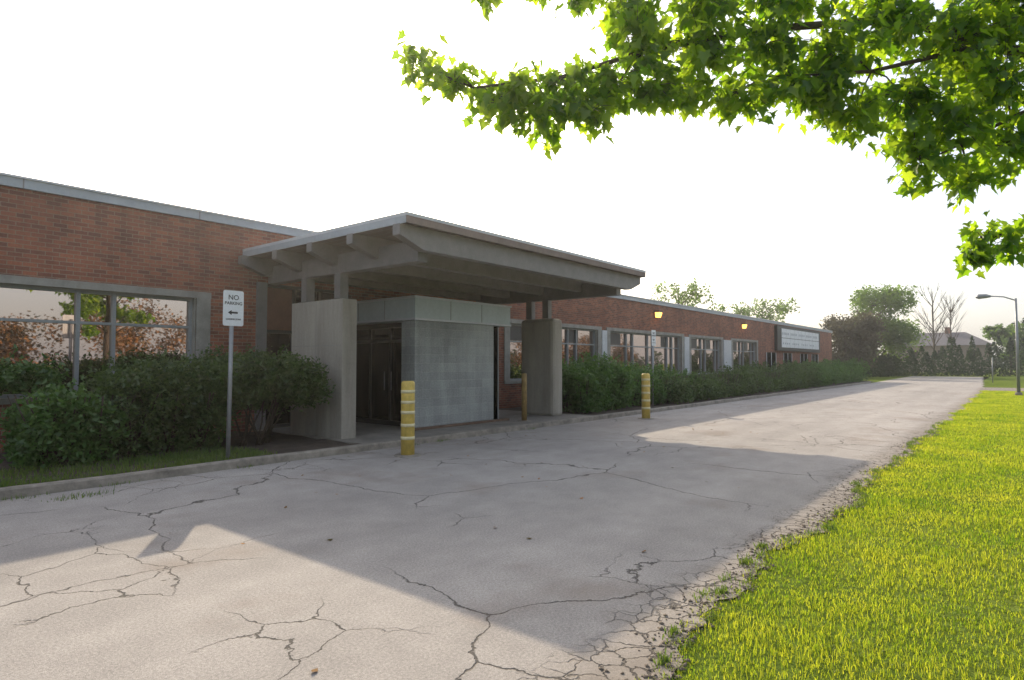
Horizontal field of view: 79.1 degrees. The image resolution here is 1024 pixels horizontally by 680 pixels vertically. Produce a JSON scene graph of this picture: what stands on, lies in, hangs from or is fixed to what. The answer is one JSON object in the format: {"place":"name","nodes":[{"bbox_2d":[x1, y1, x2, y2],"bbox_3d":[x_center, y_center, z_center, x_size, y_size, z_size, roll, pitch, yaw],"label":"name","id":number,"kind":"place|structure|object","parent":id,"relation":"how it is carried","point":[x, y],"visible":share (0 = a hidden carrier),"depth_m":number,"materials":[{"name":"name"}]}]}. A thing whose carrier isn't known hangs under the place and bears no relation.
{"place":"outdoors","nodes":[
{"label":"outdoors","id":0,"kind":"place"},
{"bbox_2d":[356,322,401,425],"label":"vestibule frames","id":1,"kind":"structure","parent":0,"point":[390,341],"depth_m":15.27,"materials":[{"name":"black metal"}]},
{"bbox_2d":[0,376,988,679],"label":"asphalt road","id":2,"kind":"structure","parent":0,"point":[432,562],"depth_m":5.42,"materials":[{"name":"grey asphalt"}]},
{"bbox_2d":[394,381,420,457],"bbox_3d":[-1.811,1.369,10.789,0.496,1.310,0.496,-2,-3,39],"label":"bollard","id":3,"kind":"object","parent":2,"relation":"on","point":[407,418],"visible":0.99,"depth_m":10.69,"materials":[{"name":"yellow paint"}]},
{"bbox_2d":[1,422,943,679],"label":"weeds","id":4,"kind":"object","parent":2,"relation":"on","point":[665,658],"visible":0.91,"depth_m":5.77,"materials":[{"name":"green plant"}]},
{"bbox_2d":[241,428,842,671],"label":"fallen leaves","id":5,"kind":"object","parent":2,"relation":"on","point":[314,670],"visible":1,"depth_m":5.63,"materials":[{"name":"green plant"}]},
{"bbox_2d":[638,374,653,419],"bbox_3d":[3.863,1.629,17.899,0.500,1.320,0.500,-2,-3,39],"label":"bollard","id":6,"kind":"object","parent":2,"relation":"on","point":[645,385],"visible":0.96,"depth_m":17.80,"materials":[{"name":"yellow metal"}]},
{"bbox_2d":[498,327,498,418],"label":"vestibule side frames","id":7,"kind":"structure","parent":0,"point":[498,372],"depth_m":16.47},
{"bbox_2d":[0,0,1023,362],"label":"sky","id":8,"kind":"structure","parent":0,"point":[292,113],"materials":[{"name":"white"}]},
{"bbox_2d":[275,366,1023,679],"bbox_3d":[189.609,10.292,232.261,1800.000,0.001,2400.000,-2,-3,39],"label":"ground","id":9,"kind":"structure","parent":0,"point":[1005,381],"depth_m":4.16,"materials":[{"name":"green plant"}]},
{"bbox_2d":[0,431,358,484],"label":"planting bed","id":10,"kind":"object","parent":9,"relation":"on","point":[279,443],"visible":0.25,"depth_m":11.17,"materials":[{"name":"soil"}]},
{"bbox_2d":[0,344,70,398],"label":"hedge shrub","id":11,"kind":"object","parent":10,"relation":"on","point":[21,374],"visible":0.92,"depth_m":10.26,"materials":[{"name":"green plant"}]},
{"bbox_2d":[0,375,138,468],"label":"hedge shrub","id":12,"kind":"object","parent":10,"relation":"on","point":[61,424],"visible":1,"depth_m":9.07,"materials":[{"name":"green plant"}]},
{"bbox_2d":[0,444,276,487],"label":"verge grass","id":13,"kind":"structure","parent":10,"relation":"on","point":[194,455],"depth_m":9.03,"materials":[{"name":"green plant"}]},
{"bbox_2d":[75,346,241,459],"bbox_3d":[-6.290,1.031,10.779,2.447,1.864,2.542,-2,-3,39],"label":"hedge shrub","id":14,"kind":"object","parent":10,"relation":"on","point":[163,419],"visible":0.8,"depth_m":10.31,"materials":[{"name":"green plant"}]},
{"bbox_2d":[223,290,243,458],"bbox_3d":[-4.441,0.567,9.815,0.079,2.700,0.330,-2,-3,39],"label":"no parking sign","id":15,"kind":"object","parent":10,"relation":"on","point":[233,307],"visible":0.99,"depth_m":9.79,"materials":[{"name":"white metal"}]},
{"bbox_2d":[179,343,335,446],"bbox_3d":[-4.977,1.008,11.673,2.594,1.977,2.751,-2,-3,39],"label":"hedge shrub","id":16,"kind":"object","parent":10,"relation":"on","point":[263,381],"visible":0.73,"depth_m":11.38,"materials":[{"name":"green plant"}]},
{"bbox_2d":[0,185,831,452],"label":"walls","id":17,"kind":"structure","parent":9,"relation":"on","point":[47,235],"depth_m":12.94,"materials":[{"name":"brick"}]},
{"bbox_2d":[0,175,312,236],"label":"coping","id":18,"kind":"object","parent":17,"relation":"on","point":[15,182],"depth_m":12.22,"materials":[{"name":"metal"}]},
{"bbox_2d":[0,172,316,232],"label":"roof edge trim","id":19,"kind":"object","parent":18,"relation":"on","point":[70,186],"depth_m":12.24,"materials":[{"name":"grey metal"}]},
{"bbox_2d":[254,282,267,429],"bbox_3d":[-5.799,0.355,14.198,0.260,3.350,0.240,-2,-3,39],"label":"entrance pilaster","id":20,"kind":"object","parent":17,"relation":"attached to","point":[261,318],"visible":0.43,"depth_m":14.12,"materials":[{"name":"grey concrete"}]},
{"bbox_2d":[0,374,696,404],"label":"sills","id":21,"kind":"structure","parent":17,"relation":"on","point":[3,401],"depth_m":10.62,"materials":[{"name":"concrete"}]},
{"bbox_2d":[0,287,752,394],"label":"glass","id":22,"kind":"object","parent":17,"relation":"attached to","point":[34,341],"visible":0.38,"depth_m":11.95,"materials":[{"name":"clear glass"}]},
{"bbox_2d":[0,283,754,397],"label":"window frames","id":23,"kind":"structure","parent":17,"relation":"attached to","point":[77,322],"depth_m":12.42,"materials":[{"name":"grey metal"}]},
{"bbox_2d":[510,326,747,350],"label":"blinds","id":24,"kind":"object","parent":23,"relation":"attached to","point":[515,332],"visible":0.78,"depth_m":26.83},
{"bbox_2d":[0,274,757,342],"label":"lintels","id":25,"kind":"object","parent":17,"relation":"attached to","point":[42,282],"visible":0.74,"depth_m":12.18,"materials":[{"name":"concrete"}]},
{"bbox_2d":[191,298,758,380],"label":"jambs","id":26,"kind":"object","parent":17,"relation":"attached to","point":[201,313],"visible":0.52,"depth_m":20.85,"materials":[{"name":"concrete"}]},
{"bbox_2d":[654,310,662,317],"bbox_3d":[6.980,-1.220,29.602,0.277,0.350,0.400,-2,-3,39],"label":"wall lamp","id":27,"kind":"object","parent":17,"relation":"attached to","point":[657,313],"visible":1,"depth_m":29.50,"materials":[{"name":"yellow"}]},
{"bbox_2d":[602,330,731,374],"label":"piers","id":28,"kind":"structure","parent":17,"relation":"attached to","point":[727,355],"depth_m":32.40,"materials":[{"name":"concrete"}]},
{"bbox_2d":[607,295,831,332],"bbox_3d":[9.388,-1.395,39.865,9.060,0.165,53.470,-2,-3,39],"label":"coping","id":29,"kind":"object","parent":17,"relation":"on","point":[623,297],"visible":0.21,"depth_m":34.09,"materials":[{"name":"metal"}]},
{"bbox_2d":[621,294,829,330],"bbox_3d":[12.724,-1.596,37.150,0.510,0.035,53.470,-2,-3,39],"label":"roof edge trim","id":30,"kind":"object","parent":29,"relation":"on","point":[713,310],"visible":0.21,"depth_m":34.46,"materials":[{"name":"grey metal"}]},
{"bbox_2d":[741,323,747,328],"bbox_3d":[14.564,-0.873,38.895,0.277,0.350,0.400,-2,-3,39],"label":"wall lamp","id":31,"kind":"object","parent":17,"relation":"attached to","point":[743,325],"visible":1,"depth_m":38.80,"materials":[{"name":"yellow"}]},
{"bbox_2d":[766,352,811,368],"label":"window frames","id":32,"kind":"structure","parent":17,"relation":"attached to","point":[783,358],"depth_m":43.38,"materials":[{"name":"metal"}]},
{"bbox_2d":[767,352,817,367],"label":"windows","id":33,"kind":"structure","parent":17,"relation":"attached to","point":[788,357],"depth_m":46.42,"materials":[{"name":"grey glass"}]},
{"bbox_2d":[774,325,819,352],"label":"building name sign","id":34,"kind":"object","parent":17,"relation":"attached to","point":[793,339],"visible":1,"depth_m":47.58,"materials":[{"name":"white paint"}]},
{"bbox_2d":[257,410,592,443],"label":"entrance slab","id":35,"kind":"structure","parent":9,"relation":"on","point":[368,433],"depth_m":14.21,"materials":[{"name":"grey concrete"}]},
{"bbox_2d":[267,284,333,427],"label":"entrance frames","id":36,"kind":"structure","parent":35,"relation":"on","point":[294,289],"depth_m":14.85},
{"bbox_2d":[267,287,291,330],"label":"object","id":37,"kind":"object","parent":36,"relation":"in","point":[279,308],"visible":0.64,"depth_m":14.68,"materials":[{"name":"brown wood"}]},
{"bbox_2d":[0,380,870,499],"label":"kerb","id":38,"kind":"structure","parent":9,"relation":"on","point":[8,492],"depth_m":10.06,"materials":[{"name":"concrete"}]},
{"bbox_2d":[238,211,645,438],"bbox_3d":[-1.298,0.067,15.378,5.720,4.055,8.720,-2,-3,39],"label":"entrance","id":39,"kind":"object","parent":9,"relation":"on","point":[408,252],"depth_m":13.20,"materials":[{"name":"grey concrete"}]},
{"bbox_2d":[356,327,497,420],"bbox_3d":[-2.277,0.872,16.237,2.680,2.470,2.720,-2,-3,39],"label":"vestibule glass","id":40,"kind":"object","parent":39,"relation":"on","point":[380,362],"visible":0.17,"depth_m":15.36,"materials":[{"name":"black glass"}]},
{"bbox_2d":[384,371,391,389],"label":"door handles","id":41,"kind":"object","parent":40,"relation":"attached to","point":[390,380],"depth_m":14.87,"materials":[{"name":"grey paint"}]},
{"bbox_2d":[401,320,493,427],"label":"block wall","id":42,"kind":"structure","parent":39,"relation":"on","point":[447,368],"depth_m":14.76,"materials":[{"name":"concrete"}]},
{"bbox_2d":[357,298,509,326],"bbox_3d":[-2.247,-0.619,16.139,2.940,0.497,3.360,-2,-3,39],"label":"vestibule band","id":43,"kind":"object","parent":42,"relation":"on","point":[421,308],"visible":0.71,"depth_m":14.79,"materials":[{"name":"metal"}]},
{"bbox_2d":[358,301,384,320],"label":"vestibule band seams","id":44,"kind":"object","parent":43,"relation":"attached to","point":[384,311],"visible":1,"depth_m":14.59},
{"bbox_2d":[357,318,510,326],"bbox_3d":[-2.236,-0.396,16.121,2.950,0.045,3.400,-2,-3,39],"label":"vestibule band base","id":45,"kind":"object","parent":43,"relation":"attached to","point":[401,319],"visible":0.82,"depth_m":14.73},
{"bbox_2d":[357,295,511,307],"bbox_3d":[-2.236,-0.894,16.140,2.970,0.047,3.420,-2,-3,39],"label":"vestibule band cap","id":46,"kind":"object","parent":43,"relation":"on","point":[423,297],"visible":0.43,"depth_m":14.75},
{"bbox_2d":[415,418,508,430],"bbox_3d":[-1.150,2.029,15.003,0.110,0.054,3.300,-2,-3,39],"label":"steel step edge","id":47,"kind":"object","parent":39,"relation":"on","point":[457,424],"visible":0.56,"depth_m":14.82,"materials":[{"name":"grey metal"}]},
{"bbox_2d":[517,373,530,421],"bbox_3d":[0.316,1.492,16.086,0.400,1.260,0.400,-2,-3,39],"label":"bollard","id":48,"kind":"object","parent":39,"relation":"on","point":[524,394],"visible":0.91,"depth_m":16.03,"materials":[{"name":"yellow metal"}]},
{"bbox_2d":[499,381,871,414],"bbox_3d":[14.969,2.872,36.294,3.980,0.060,44.700,-2,-3,39],"label":"planting bed","id":49,"kind":"object","parent":9,"relation":"on","point":[630,408],"visible":0.12,"depth_m":22.57,"materials":[{"name":"soil"}]},
{"bbox_2d":[562,351,636,413],"bbox_3d":[2.324,1.317,20.283,2.935,2.001,3.946,-2,-3,39],"label":"hedge shrub","id":50,"kind":"object","parent":49,"relation":"on","point":[590,385],"visible":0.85,"depth_m":19.42,"materials":[{"name":"green plant"}]},
{"bbox_2d":[651,330,655,405],"bbox_3d":[5.027,1.012,22.112,0.079,2.730,0.320,-2,-3,39],"label":"no parking sign","id":51,"kind":"object","parent":49,"relation":"on","point":[653,334],"visible":1,"depth_m":22.09,"materials":[{"name":"grey metal"}]},
{"bbox_2d":[604,359,704,406],"bbox_3d":[5.111,1.600,23.964,3.162,1.713,6.642,-2,-3,39],"label":"hedge shrub","id":52,"kind":"object","parent":49,"relation":"on","point":[636,370],"visible":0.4,"depth_m":22.41,"materials":[{"name":"green plant"}]},
{"bbox_2d":[643,368,749,403],"bbox_3d":[7.838,1.874,26.556,2.961,1.358,9.130,-2,-3,39],"label":"hedge shrub","id":53,"kind":"object","parent":49,"relation":"on","point":[713,387],"visible":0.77,"depth_m":25.11,"materials":[{"name":"green plant"}]},
{"bbox_2d":[698,360,822,395],"bbox_3d":[14.255,1.994,34.991,3.707,1.748,16.407,-2,-3,39],"label":"hedge shrub","id":54,"kind":"object","parent":49,"relation":"on","point":[763,378],"visible":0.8,"depth_m":34.11,"materials":[{"name":"green plant"}]},
{"bbox_2d":[772,358,874,385],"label":"hedge shrub","id":55,"kind":"object","parent":49,"relation":"on","point":[834,371],"visible":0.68,"depth_m":44.86,"materials":[{"name":"green plant"}]},
{"bbox_2d":[651,278,727,311],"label":"deciduous tree","id":56,"kind":"object","parent":9,"relation":"on","point":[682,299],"visible":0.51,"depth_m":60.22,"materials":[{"name":"green plant"}]},
{"bbox_2d":[391,0,1023,279],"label":"maple tree","id":57,"kind":"object","parent":9,"relation":"on","point":[963,45],"visible":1,"depth_m":6.29,"materials":[{"name":"green plant"}]},
{"bbox_2d":[728,297,799,322],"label":"deciduous tree","id":58,"kind":"object","parent":9,"relation":"on","point":[781,308],"visible":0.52,"depth_m":75.47,"materials":[{"name":"green plant"}]},
{"bbox_2d":[819,310,888,369],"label":"copper leaved tree","id":59,"kind":"object","parent":9,"relation":"on","point":[862,331],"visible":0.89,"depth_m":64.75,"materials":[{"name":"brown plant"}]},
{"bbox_2d":[835,282,929,376],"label":"deciduous tree","id":60,"kind":"object","parent":9,"relation":"on","point":[890,299],"visible":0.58,"depth_m":73.20,"materials":[{"name":"green plant"}]},
{"bbox_2d":[838,335,1023,376],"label":"conifer row","id":61,"kind":"object","parent":9,"relation":"on","point":[893,366],"visible":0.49,"depth_m":77.49,"materials":[{"name":"green plant"}]},
{"bbox_2d":[913,281,951,372],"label":"bare tree","id":62,"kind":"object","parent":9,"relation":"on","point":[932,328],"visible":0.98,"depth_m":85.09,"materials":[{"name":"brown plant"}]},
{"bbox_2d":[876,345,1023,369],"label":"distant tree mass","id":63,"kind":"object","parent":9,"relation":"on","point":[994,358],"visible":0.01,"depth_m":151.08,"materials":[{"name":"green plant"}]},
{"bbox_2d":[938,290,969,364],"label":"bare tree","id":64,"kind":"object","parent":9,"relation":"on","point":[951,319],"visible":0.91,"depth_m":84.70,"materials":[{"name":"brown plant"}]},
{"bbox_2d":[975,294,1022,394],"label":"street lamp","id":65,"kind":"object","parent":9,"relation":"on","point":[983,296],"visible":0.94,"depth_m":31.00,"materials":[{"name":"metal"}]},
{"bbox_2d":[980,322,1023,371],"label":"deciduous tree","id":66,"kind":"object","parent":9,"relation":"on","point":[996,330],"visible":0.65,"depth_m":87.26,"materials":[{"name":"green plant"}]},
{"bbox_2d":[599,427,944,679],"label":"gravel","id":67,"kind":"structure","parent":0,"point":[644,676],"depth_m":4.37,"materials":[{"name":"grey gravel"}]},
{"bbox_2d":[895,345,991,372],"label":"house walls","id":68,"kind":"structure","parent":0,"point":[929,349],"depth_m":105.90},
{"bbox_2d":[914,350,974,358],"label":"house windows","id":69,"kind":"structure","parent":68,"relation":"in","point":[916,352],"depth_m":106.54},
{"bbox_2d":[906,332,991,345],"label":"house roof","id":70,"kind":"structure","parent":68,"relation":"on","point":[963,338],"depth_m":106.86,"materials":[{"name":"grey"}]},
{"bbox_2d":[982,387,1023,390],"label":"side road","id":71,"kind":"structure","parent":0,"point":[999,389],"depth_m":37.89,"materials":[{"name":"concrete"}]}
]}

